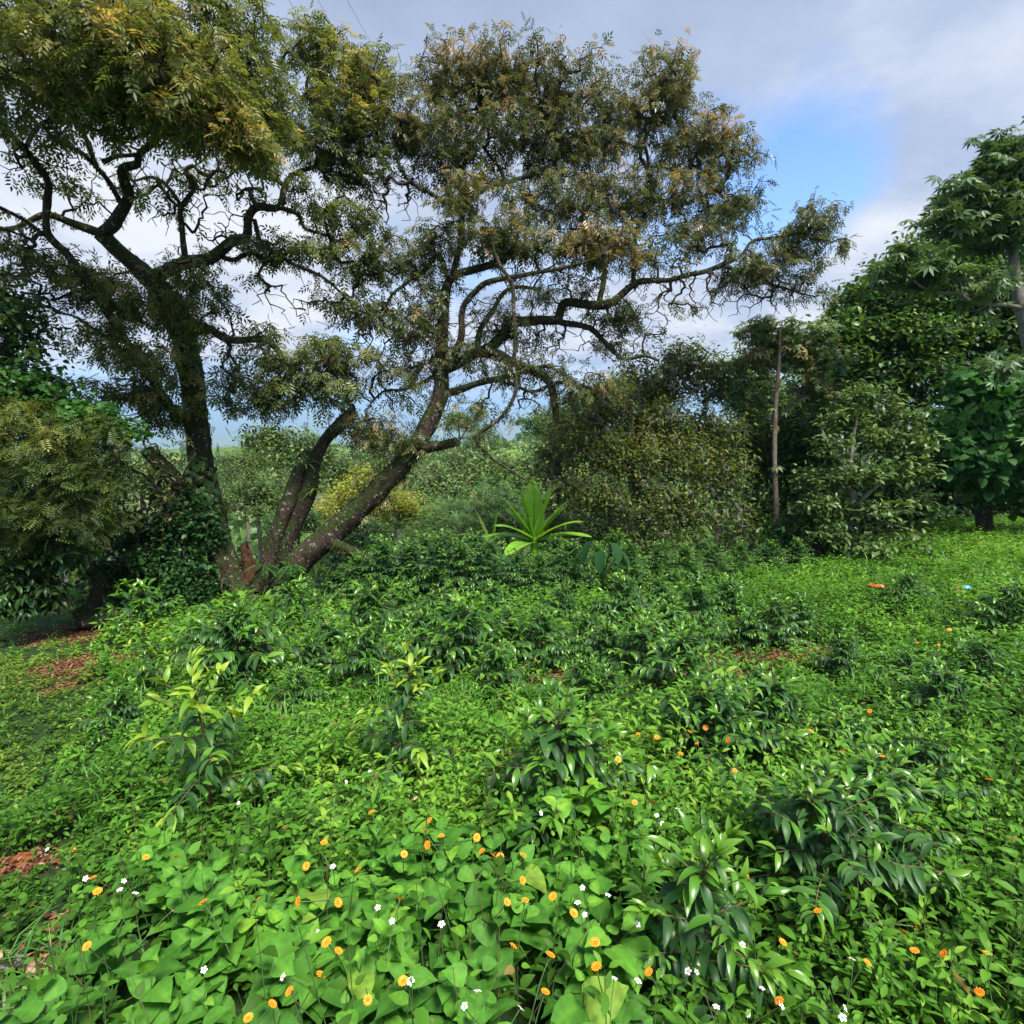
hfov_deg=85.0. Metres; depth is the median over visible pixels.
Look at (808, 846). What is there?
coffee shrub
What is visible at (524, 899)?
orange flower
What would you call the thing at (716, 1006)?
white flower
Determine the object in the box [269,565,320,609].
coffee shrub
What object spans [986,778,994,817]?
orange flower
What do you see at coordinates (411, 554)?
coffee shrub
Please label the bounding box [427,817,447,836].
orange flower
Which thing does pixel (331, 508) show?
valley tree
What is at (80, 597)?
coffee shrub
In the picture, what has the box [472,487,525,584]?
valley tree
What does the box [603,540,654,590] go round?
coffee shrub
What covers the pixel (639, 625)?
coffee shrub
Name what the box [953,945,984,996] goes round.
orange flower
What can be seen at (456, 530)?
valley tree
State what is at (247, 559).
tree stump
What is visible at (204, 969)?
white flower
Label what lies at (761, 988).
white flower
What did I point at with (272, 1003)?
orange flower
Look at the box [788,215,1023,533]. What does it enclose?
broadleaf tree
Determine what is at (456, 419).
valley tree
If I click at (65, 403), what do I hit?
vine tangle
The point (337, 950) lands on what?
orange flower
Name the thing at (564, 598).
coffee shrub
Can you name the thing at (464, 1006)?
white flower
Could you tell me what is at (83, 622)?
fallen log
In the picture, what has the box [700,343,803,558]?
forest tree
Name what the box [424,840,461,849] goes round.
orange flower
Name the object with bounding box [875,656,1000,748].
coffee shrub
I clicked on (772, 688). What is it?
coffee shrub
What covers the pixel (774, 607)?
coffee shrub
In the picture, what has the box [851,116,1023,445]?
palmate tree
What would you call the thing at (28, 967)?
rotten wood pile
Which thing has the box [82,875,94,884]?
white flower
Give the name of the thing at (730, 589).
coffee shrub
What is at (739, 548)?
coffee shrub
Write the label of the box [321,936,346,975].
orange flower
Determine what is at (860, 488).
valley tree
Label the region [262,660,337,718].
coffee shrub
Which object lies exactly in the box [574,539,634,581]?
elephant ear plant
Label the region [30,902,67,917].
orange flower
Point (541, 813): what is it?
white flower
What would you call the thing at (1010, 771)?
orange flower
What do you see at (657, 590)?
coffee shrub
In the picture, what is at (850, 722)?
coffee shrub
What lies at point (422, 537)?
coffee shrub
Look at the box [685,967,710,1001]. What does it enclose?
white flower
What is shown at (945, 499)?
forest tree
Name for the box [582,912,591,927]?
white flower
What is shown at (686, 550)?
coffee shrub
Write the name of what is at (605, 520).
valley tree
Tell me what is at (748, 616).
coffee shrub
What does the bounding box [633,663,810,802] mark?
coffee shrub
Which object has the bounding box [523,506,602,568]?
valley tree
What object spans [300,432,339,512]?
valley tree
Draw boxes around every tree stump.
[71,565,111,629]
[238,538,266,601]
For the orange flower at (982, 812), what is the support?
on the weeds at (802, 582)
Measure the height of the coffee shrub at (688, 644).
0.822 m
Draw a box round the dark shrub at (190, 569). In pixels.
[75,482,230,617]
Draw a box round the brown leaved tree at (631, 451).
[521,325,766,567]
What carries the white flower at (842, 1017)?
on the weeds at (802, 582)
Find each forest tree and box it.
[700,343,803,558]
[755,387,870,556]
[839,450,1022,538]
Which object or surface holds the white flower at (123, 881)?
on the broadleaf weeds at (162, 997)
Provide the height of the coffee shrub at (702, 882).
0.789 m
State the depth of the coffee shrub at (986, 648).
4.12 m
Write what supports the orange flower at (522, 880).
on the broadleaf weeds at (162, 997)
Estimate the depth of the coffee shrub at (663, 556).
9.42 m
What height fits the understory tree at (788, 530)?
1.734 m
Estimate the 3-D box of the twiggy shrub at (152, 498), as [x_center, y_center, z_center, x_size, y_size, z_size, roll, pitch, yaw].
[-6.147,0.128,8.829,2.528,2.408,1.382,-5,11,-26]
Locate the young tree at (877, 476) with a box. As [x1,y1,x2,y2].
[781,373,954,565]
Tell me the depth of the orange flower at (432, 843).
2.13 m
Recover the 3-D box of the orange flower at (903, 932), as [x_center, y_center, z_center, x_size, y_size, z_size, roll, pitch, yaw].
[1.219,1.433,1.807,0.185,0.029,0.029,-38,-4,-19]
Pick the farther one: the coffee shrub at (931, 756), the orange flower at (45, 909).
the coffee shrub at (931, 756)
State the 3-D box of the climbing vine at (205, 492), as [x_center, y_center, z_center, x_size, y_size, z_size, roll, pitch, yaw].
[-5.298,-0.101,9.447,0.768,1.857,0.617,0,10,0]
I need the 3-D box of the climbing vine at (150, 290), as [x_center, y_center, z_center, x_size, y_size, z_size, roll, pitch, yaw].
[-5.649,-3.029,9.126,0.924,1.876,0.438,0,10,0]
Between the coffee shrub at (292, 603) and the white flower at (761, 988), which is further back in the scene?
the coffee shrub at (292, 603)
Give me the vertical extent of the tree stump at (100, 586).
1.010 m
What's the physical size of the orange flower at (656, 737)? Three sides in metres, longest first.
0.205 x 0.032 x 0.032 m
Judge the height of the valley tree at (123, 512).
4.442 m
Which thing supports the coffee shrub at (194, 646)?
on the ground at (220, 437)
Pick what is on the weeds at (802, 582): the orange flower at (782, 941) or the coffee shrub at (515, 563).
the orange flower at (782, 941)
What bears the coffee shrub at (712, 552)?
on the ground at (220, 437)
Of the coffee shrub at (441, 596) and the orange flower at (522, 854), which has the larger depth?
the coffee shrub at (441, 596)
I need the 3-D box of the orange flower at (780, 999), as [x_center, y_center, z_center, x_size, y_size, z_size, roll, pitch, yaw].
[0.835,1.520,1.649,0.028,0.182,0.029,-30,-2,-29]
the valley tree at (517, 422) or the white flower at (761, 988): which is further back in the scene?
the valley tree at (517, 422)
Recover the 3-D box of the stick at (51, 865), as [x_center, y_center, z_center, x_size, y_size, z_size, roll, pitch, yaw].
[-2.193,1.763,2.705,0.271,0.044,0.012,7,12,35]
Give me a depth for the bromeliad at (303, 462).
9.59 m
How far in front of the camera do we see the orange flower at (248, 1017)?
1.41 m
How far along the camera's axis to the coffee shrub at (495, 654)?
4.86 m
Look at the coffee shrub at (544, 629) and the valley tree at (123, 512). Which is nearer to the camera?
the coffee shrub at (544, 629)
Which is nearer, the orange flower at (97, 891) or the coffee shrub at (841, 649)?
the orange flower at (97, 891)
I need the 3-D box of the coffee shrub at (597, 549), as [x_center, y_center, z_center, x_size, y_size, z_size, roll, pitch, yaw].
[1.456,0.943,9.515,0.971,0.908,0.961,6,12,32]
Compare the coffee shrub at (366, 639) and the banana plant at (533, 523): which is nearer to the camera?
the coffee shrub at (366, 639)
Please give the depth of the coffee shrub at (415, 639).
5.39 m
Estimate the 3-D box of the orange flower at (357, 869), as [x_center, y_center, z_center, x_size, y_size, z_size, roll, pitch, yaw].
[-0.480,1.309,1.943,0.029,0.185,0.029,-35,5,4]
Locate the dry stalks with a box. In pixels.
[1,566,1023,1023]
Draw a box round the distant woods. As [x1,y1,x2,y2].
[0,422,922,595]
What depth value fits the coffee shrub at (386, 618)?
6.45 m
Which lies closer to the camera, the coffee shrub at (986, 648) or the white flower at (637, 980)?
the white flower at (637, 980)
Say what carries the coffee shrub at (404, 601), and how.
on the ground at (220, 437)
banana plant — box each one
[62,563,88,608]
[454,508,497,575]
[486,478,590,570]
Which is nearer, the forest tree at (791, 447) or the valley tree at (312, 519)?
the forest tree at (791, 447)
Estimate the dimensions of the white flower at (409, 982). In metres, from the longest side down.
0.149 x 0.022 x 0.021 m
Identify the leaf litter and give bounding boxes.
[0,612,891,1013]
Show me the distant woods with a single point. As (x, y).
(238, 536)
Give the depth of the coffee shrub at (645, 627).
5.25 m
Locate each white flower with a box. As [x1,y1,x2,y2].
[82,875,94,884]
[108,879,126,903]
[112,892,138,942]
[116,888,125,926]
[133,910,172,951]
[201,958,212,973]
[280,972,308,988]
[330,864,335,895]
[375,904,379,916]
[407,977,423,998]
[438,920,444,961]
[461,1002,479,1023]
[473,989,480,1023]
[517,810,542,819]
[574,900,583,932]
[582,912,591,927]
[599,893,610,925]
[610,976,617,1023]
[618,920,639,943]
[622,977,641,1023]
[674,968,698,987]
[675,808,679,846]
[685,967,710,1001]
[713,1004,719,1020]
[752,1001,783,1023]
[754,986,764,1023]
[806,1004,846,1016]
[838,1013,846,1021]
[846,957,854,1007]
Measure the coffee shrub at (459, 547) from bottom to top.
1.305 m
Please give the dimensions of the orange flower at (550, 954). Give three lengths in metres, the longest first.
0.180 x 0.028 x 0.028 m
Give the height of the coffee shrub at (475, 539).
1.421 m
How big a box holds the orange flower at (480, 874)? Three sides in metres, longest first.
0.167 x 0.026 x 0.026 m
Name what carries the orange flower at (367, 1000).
attached to the broadleaf weeds at (162, 997)
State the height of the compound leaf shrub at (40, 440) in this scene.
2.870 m
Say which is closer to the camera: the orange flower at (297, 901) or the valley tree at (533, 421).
the orange flower at (297, 901)
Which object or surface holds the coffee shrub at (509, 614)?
on the ground at (220, 437)
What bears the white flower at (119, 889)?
on the broadleaf weeds at (162, 997)
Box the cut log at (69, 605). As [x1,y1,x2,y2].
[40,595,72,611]
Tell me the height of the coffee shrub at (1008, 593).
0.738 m
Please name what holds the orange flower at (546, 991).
attached to the broadleaf weeds at (162, 997)
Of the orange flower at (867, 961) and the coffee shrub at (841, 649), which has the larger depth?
the coffee shrub at (841, 649)
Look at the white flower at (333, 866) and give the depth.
1.97 m
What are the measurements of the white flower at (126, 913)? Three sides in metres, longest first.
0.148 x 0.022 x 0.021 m
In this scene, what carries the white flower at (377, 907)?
on the broadleaf weeds at (162, 997)
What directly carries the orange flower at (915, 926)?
on the weeds at (802, 582)
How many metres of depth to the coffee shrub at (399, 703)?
3.18 m
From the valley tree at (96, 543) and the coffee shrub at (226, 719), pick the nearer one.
the coffee shrub at (226, 719)
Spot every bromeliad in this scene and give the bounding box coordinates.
[172,357,210,370]
[281,445,323,470]
[301,488,334,502]
[322,423,335,433]
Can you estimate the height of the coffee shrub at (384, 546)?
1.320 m
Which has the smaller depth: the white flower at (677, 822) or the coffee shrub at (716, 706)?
the white flower at (677, 822)
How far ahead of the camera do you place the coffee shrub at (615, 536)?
10.60 m
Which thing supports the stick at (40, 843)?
on the ground at (220, 437)
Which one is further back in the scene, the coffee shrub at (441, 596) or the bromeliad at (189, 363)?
the bromeliad at (189, 363)
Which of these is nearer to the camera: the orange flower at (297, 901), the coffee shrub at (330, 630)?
the orange flower at (297, 901)
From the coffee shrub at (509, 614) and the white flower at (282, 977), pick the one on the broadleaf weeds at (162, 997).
the white flower at (282, 977)
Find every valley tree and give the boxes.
[60,537,127,560]
[87,499,144,590]
[104,455,171,554]
[139,476,230,582]
[213,444,279,548]
[218,466,288,563]
[232,420,342,496]
[259,502,326,582]
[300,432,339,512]
[311,460,392,578]
[316,516,402,574]
[318,448,373,565]
[331,435,390,522]
[358,437,434,553]
[374,494,445,538]
[377,486,425,557]
[387,468,479,519]
[390,510,497,584]
[402,468,553,564]
[422,442,511,503]
[442,410,479,465]
[455,419,504,454]
[468,451,559,581]
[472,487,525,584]
[514,416,529,442]
[517,400,579,493]
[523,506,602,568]
[550,375,626,475]
[554,471,673,553]
[598,367,683,484]
[672,422,779,564]
[709,371,796,502]
[730,400,819,558]
[781,453,932,538]
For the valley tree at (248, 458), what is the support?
on the ground at (220, 437)
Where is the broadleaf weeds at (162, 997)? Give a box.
[0,741,1007,1023]
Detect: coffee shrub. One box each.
[54,550,133,629]
[66,675,164,751]
[88,578,184,640]
[121,621,179,690]
[122,645,306,836]
[149,586,320,711]
[163,605,228,671]
[251,574,333,644]
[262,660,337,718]
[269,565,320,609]
[276,628,347,689]
[298,614,355,670]
[308,552,350,602]
[313,615,421,699]
[316,524,398,602]
[320,550,387,608]
[320,576,411,656]
[341,534,431,612]
[346,640,466,804]
[368,578,431,630]
[374,537,438,605]
[387,603,465,670]
[391,627,456,688]
[395,528,448,589]
[401,528,484,607]
[407,591,530,692]
[410,581,474,633]
[420,535,505,604]
[443,527,507,590]
[450,535,529,602]
[450,637,532,705]
[467,597,539,668]
[467,676,664,899]
[472,577,521,626]
[496,547,551,598]
[504,602,590,676]
[511,550,565,601]
[525,534,584,585]
[528,579,588,624]
[533,538,600,596]
[538,647,623,716]
[554,605,612,664]
[563,614,658,671]
[572,541,618,590]
[576,662,640,723]
[585,605,692,693]
[586,566,662,634]
[587,528,641,580]
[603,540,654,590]
[603,807,815,1023]
[617,592,709,659]
[625,610,681,672]
[625,614,756,722]
[633,570,682,615]
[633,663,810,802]
[635,538,690,585]
[662,541,713,585]
[662,570,733,628]
[680,610,736,658]
[688,542,737,581]
[697,572,761,626]
[710,752,972,1023]
[717,540,763,576]
[719,608,776,655]
[719,661,826,781]
[720,590,822,655]
[747,539,790,576]
[763,728,986,928]
[775,591,828,642]
[779,537,818,573]
[801,705,889,761]
[806,627,881,683]
[859,643,930,698]
[874,566,941,612]
[874,716,1017,844]
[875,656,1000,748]
[909,625,1023,722]
[948,571,1023,641]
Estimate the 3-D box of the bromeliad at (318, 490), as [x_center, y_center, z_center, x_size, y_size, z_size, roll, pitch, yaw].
[-3.356,-0.270,9.675,0.511,0.315,0.627,4,11,22]
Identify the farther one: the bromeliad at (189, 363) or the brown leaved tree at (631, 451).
the brown leaved tree at (631, 451)
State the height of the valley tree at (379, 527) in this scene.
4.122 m
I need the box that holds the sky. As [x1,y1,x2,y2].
[0,0,1023,421]
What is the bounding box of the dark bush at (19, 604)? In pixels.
[0,454,132,624]
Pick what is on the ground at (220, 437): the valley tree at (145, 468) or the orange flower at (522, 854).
the valley tree at (145, 468)
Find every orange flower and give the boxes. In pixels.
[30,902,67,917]
[82,941,110,969]
[92,887,102,932]
[138,854,149,890]
[172,854,189,900]
[198,898,230,953]
[243,1012,252,1023]
[257,999,276,1023]
[285,986,317,1022]
[295,896,348,906]
[295,970,324,1018]
[302,861,329,870]
[309,897,341,923]
[317,947,342,989]
[320,840,327,874]
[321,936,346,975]
[355,867,387,902]
[363,988,371,1005]
[386,897,403,966]
[398,975,408,1018]
[401,850,407,874]
[422,828,447,862]
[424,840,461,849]
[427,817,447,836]
[439,834,443,876]
[459,833,479,842]
[463,853,495,899]
[479,848,503,881]
[483,942,516,1005]
[487,898,510,923]
[493,876,525,890]
[501,852,525,896]
[518,897,528,948]
[529,951,554,1023]
[535,988,549,1023]
[549,892,570,933]
[554,908,577,943]
[590,937,599,975]
[591,961,614,1023]
[615,756,620,768]
[645,967,672,1011]
[654,735,659,758]
[675,752,682,786]
[774,996,791,1023]
[778,938,786,953]
[813,908,844,967]
[845,958,871,995]
[862,923,917,931]
[872,928,907,977]
[909,947,919,991]
[939,950,990,1000]
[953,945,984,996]
[975,790,991,832]
[982,950,994,1016]
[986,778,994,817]
[1003,760,1019,786]
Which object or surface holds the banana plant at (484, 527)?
on the ground at (220, 437)
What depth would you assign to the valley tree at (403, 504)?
19.01 m
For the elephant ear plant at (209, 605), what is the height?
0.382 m
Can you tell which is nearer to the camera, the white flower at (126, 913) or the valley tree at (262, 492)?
the white flower at (126, 913)
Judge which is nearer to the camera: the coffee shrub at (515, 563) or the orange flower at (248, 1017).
the orange flower at (248, 1017)
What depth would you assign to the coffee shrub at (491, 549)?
8.84 m
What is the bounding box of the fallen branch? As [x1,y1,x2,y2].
[327,535,394,582]
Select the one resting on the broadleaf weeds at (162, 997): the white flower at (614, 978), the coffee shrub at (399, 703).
the white flower at (614, 978)
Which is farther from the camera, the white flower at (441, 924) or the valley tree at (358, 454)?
the valley tree at (358, 454)
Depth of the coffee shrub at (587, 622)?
5.76 m
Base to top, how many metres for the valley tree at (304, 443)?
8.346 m
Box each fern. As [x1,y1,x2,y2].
[244,564,279,579]
[271,561,306,580]
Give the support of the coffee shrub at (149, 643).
on the ground at (220, 437)
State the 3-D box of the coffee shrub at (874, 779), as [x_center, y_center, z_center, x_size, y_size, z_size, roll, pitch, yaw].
[1.619,1.295,2.442,0.777,0.658,0.818,0,10,2]
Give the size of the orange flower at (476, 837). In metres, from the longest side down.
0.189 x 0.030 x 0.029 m
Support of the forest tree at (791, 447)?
on the ground at (220, 437)
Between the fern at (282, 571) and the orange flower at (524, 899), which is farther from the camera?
the fern at (282, 571)
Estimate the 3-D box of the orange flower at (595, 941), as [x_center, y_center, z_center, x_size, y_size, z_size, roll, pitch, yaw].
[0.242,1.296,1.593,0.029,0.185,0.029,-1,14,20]
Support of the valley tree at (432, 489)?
on the ground at (220, 437)
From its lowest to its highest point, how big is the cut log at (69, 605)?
0.370 m
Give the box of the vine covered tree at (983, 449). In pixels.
[909,349,1023,535]
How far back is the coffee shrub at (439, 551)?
8.75 m
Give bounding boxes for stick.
[30,814,50,872]
[48,860,68,893]
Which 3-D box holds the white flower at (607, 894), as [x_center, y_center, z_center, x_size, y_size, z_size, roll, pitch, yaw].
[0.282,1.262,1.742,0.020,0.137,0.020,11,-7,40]
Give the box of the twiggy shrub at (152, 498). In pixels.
[90,443,209,590]
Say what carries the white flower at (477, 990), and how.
on the broadleaf weeds at (162, 997)
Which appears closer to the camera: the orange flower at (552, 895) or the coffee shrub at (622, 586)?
the orange flower at (552, 895)
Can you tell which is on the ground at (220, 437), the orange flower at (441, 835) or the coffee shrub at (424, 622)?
the coffee shrub at (424, 622)
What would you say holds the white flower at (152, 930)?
on the broadleaf weeds at (162, 997)
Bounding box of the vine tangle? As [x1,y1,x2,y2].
[0,358,160,517]
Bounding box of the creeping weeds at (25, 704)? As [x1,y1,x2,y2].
[0,650,115,858]
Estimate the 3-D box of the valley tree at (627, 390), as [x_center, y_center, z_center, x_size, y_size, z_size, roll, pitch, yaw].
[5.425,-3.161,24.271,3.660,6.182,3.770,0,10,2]
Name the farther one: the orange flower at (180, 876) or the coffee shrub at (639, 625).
the coffee shrub at (639, 625)
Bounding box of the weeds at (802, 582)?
[0,512,1023,1023]
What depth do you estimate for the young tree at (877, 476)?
10.80 m
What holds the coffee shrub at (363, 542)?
on the ground at (220, 437)
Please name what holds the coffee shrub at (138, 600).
on the ground at (220, 437)
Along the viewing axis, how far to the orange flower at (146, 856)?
2.08 m
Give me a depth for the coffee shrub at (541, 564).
8.92 m
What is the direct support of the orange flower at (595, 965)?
on the broadleaf weeds at (162, 997)
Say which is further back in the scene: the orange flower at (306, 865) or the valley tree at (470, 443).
the valley tree at (470, 443)
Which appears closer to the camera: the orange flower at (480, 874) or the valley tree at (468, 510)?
the orange flower at (480, 874)
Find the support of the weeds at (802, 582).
on the ground at (220, 437)
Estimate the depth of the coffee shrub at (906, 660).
4.47 m
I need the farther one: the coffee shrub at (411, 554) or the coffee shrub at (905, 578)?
the coffee shrub at (411, 554)
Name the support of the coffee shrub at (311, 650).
on the ground at (220, 437)
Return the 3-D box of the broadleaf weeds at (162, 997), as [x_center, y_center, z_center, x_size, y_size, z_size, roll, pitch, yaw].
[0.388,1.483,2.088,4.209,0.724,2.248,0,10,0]
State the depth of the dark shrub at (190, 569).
9.02 m
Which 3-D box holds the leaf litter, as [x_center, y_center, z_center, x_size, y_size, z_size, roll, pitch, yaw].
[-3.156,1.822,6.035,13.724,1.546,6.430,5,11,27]
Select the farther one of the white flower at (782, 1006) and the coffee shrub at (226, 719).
the coffee shrub at (226, 719)
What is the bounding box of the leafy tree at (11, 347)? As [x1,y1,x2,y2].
[0,261,98,510]
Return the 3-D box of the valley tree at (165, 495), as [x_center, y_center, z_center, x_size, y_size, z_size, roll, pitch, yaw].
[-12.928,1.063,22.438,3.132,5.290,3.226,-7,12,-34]
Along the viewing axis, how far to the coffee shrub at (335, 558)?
10.47 m
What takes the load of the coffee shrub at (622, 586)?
on the ground at (220, 437)
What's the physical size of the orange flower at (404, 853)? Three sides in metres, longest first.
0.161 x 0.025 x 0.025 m
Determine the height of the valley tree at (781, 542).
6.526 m
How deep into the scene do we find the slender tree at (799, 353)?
12.21 m
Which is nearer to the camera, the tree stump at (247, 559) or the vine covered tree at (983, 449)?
the tree stump at (247, 559)
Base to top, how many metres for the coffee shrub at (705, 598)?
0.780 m
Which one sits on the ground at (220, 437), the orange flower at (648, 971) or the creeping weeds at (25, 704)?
the creeping weeds at (25, 704)
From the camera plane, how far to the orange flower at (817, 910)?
1.88 m
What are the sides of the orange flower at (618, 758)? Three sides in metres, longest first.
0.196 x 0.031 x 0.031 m
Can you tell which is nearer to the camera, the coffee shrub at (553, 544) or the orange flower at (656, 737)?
the orange flower at (656, 737)
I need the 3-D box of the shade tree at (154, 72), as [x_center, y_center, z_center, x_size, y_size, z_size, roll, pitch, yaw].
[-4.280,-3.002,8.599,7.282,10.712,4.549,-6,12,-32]
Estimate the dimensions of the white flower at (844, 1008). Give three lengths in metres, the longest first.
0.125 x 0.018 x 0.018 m
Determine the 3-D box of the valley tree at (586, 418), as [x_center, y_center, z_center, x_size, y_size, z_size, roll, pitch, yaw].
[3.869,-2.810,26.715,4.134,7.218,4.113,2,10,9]
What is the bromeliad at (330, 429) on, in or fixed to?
attached to the shade tree at (664, 97)
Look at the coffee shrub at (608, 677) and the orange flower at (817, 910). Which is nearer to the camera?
the orange flower at (817, 910)
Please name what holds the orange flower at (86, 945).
on the broadleaf weeds at (162, 997)
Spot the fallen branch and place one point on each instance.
(339, 546)
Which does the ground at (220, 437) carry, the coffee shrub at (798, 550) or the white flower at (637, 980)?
the coffee shrub at (798, 550)
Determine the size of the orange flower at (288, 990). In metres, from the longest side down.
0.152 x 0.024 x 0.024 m
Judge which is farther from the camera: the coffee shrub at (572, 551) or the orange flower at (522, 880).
the coffee shrub at (572, 551)
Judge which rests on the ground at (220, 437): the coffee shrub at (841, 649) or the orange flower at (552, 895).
the coffee shrub at (841, 649)
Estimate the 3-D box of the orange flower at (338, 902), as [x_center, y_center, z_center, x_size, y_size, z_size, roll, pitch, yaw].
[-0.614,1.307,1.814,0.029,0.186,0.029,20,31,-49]
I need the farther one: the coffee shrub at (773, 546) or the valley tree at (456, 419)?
the valley tree at (456, 419)
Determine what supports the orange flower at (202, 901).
attached to the broadleaf weeds at (162, 997)
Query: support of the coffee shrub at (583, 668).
on the ground at (220, 437)
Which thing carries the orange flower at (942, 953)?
on the weeds at (802, 582)
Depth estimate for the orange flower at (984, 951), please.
1.65 m
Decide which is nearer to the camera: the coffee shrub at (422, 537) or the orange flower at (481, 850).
the orange flower at (481, 850)
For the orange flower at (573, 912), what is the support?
on the broadleaf weeds at (162, 997)
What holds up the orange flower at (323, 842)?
attached to the broadleaf weeds at (162, 997)
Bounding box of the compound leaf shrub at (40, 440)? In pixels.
[0,390,145,597]
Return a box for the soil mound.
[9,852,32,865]
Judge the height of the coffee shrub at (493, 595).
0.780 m
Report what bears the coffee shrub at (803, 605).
on the ground at (220, 437)
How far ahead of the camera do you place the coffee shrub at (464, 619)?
5.29 m
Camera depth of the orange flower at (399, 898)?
1.73 m
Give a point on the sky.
(862, 102)
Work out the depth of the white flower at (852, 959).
1.71 m
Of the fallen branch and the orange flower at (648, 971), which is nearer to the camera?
the orange flower at (648, 971)
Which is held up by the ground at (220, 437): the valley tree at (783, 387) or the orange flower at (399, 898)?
the valley tree at (783, 387)
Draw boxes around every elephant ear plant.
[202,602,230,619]
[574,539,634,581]
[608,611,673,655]
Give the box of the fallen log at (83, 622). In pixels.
[74,611,130,630]
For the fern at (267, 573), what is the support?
attached to the shade tree at (664, 97)
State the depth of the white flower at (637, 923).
1.69 m
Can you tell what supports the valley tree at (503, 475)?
on the ground at (220, 437)
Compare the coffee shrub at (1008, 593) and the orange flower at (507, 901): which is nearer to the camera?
the orange flower at (507, 901)
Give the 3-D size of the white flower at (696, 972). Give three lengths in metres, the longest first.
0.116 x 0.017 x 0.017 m
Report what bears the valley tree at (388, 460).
on the ground at (220, 437)
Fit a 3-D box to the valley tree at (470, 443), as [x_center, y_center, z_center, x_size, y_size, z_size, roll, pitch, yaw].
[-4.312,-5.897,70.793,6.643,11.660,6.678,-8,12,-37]
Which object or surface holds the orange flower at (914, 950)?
on the weeds at (802, 582)
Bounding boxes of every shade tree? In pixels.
[0,0,426,612]
[248,11,862,598]
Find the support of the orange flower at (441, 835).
attached to the broadleaf weeds at (162, 997)
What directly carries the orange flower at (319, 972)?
attached to the broadleaf weeds at (162, 997)
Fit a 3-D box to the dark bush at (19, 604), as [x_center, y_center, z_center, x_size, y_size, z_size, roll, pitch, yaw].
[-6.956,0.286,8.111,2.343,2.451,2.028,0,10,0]
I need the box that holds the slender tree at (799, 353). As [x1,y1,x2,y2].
[718,313,860,545]
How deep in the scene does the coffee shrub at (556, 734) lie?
2.75 m
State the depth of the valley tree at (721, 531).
19.37 m
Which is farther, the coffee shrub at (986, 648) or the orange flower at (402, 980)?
the coffee shrub at (986, 648)
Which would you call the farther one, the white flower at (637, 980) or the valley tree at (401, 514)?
the valley tree at (401, 514)
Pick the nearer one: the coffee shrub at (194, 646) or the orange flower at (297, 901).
the orange flower at (297, 901)
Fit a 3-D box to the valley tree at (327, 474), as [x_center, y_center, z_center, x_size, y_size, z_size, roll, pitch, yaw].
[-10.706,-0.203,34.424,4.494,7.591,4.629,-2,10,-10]
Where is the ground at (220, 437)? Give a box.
[0,421,1023,1023]
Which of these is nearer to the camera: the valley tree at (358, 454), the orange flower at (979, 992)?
the orange flower at (979, 992)
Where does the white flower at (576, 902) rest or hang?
on the broadleaf weeds at (162, 997)
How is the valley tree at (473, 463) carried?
on the ground at (220, 437)
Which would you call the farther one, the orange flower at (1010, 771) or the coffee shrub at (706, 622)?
the coffee shrub at (706, 622)
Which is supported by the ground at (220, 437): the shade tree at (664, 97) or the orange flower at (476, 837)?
the shade tree at (664, 97)
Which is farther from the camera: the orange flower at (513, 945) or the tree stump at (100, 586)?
the tree stump at (100, 586)
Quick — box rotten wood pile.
[0,923,74,1009]
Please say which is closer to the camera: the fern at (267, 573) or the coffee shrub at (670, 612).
the coffee shrub at (670, 612)
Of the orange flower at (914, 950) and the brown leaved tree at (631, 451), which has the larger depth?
the brown leaved tree at (631, 451)
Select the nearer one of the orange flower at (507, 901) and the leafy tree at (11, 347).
the orange flower at (507, 901)
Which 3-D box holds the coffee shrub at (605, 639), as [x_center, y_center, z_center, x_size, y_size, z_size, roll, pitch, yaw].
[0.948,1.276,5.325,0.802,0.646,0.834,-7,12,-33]
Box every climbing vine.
[137,267,199,378]
[184,456,225,548]
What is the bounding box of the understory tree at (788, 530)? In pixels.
[747,491,860,564]
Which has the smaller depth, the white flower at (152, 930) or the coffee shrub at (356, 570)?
the white flower at (152, 930)
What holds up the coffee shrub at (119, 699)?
on the ground at (220, 437)
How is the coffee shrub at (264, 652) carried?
on the ground at (220, 437)
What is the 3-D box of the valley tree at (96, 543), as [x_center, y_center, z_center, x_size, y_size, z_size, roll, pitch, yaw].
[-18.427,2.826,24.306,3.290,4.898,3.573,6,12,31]
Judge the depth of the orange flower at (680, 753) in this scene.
2.92 m

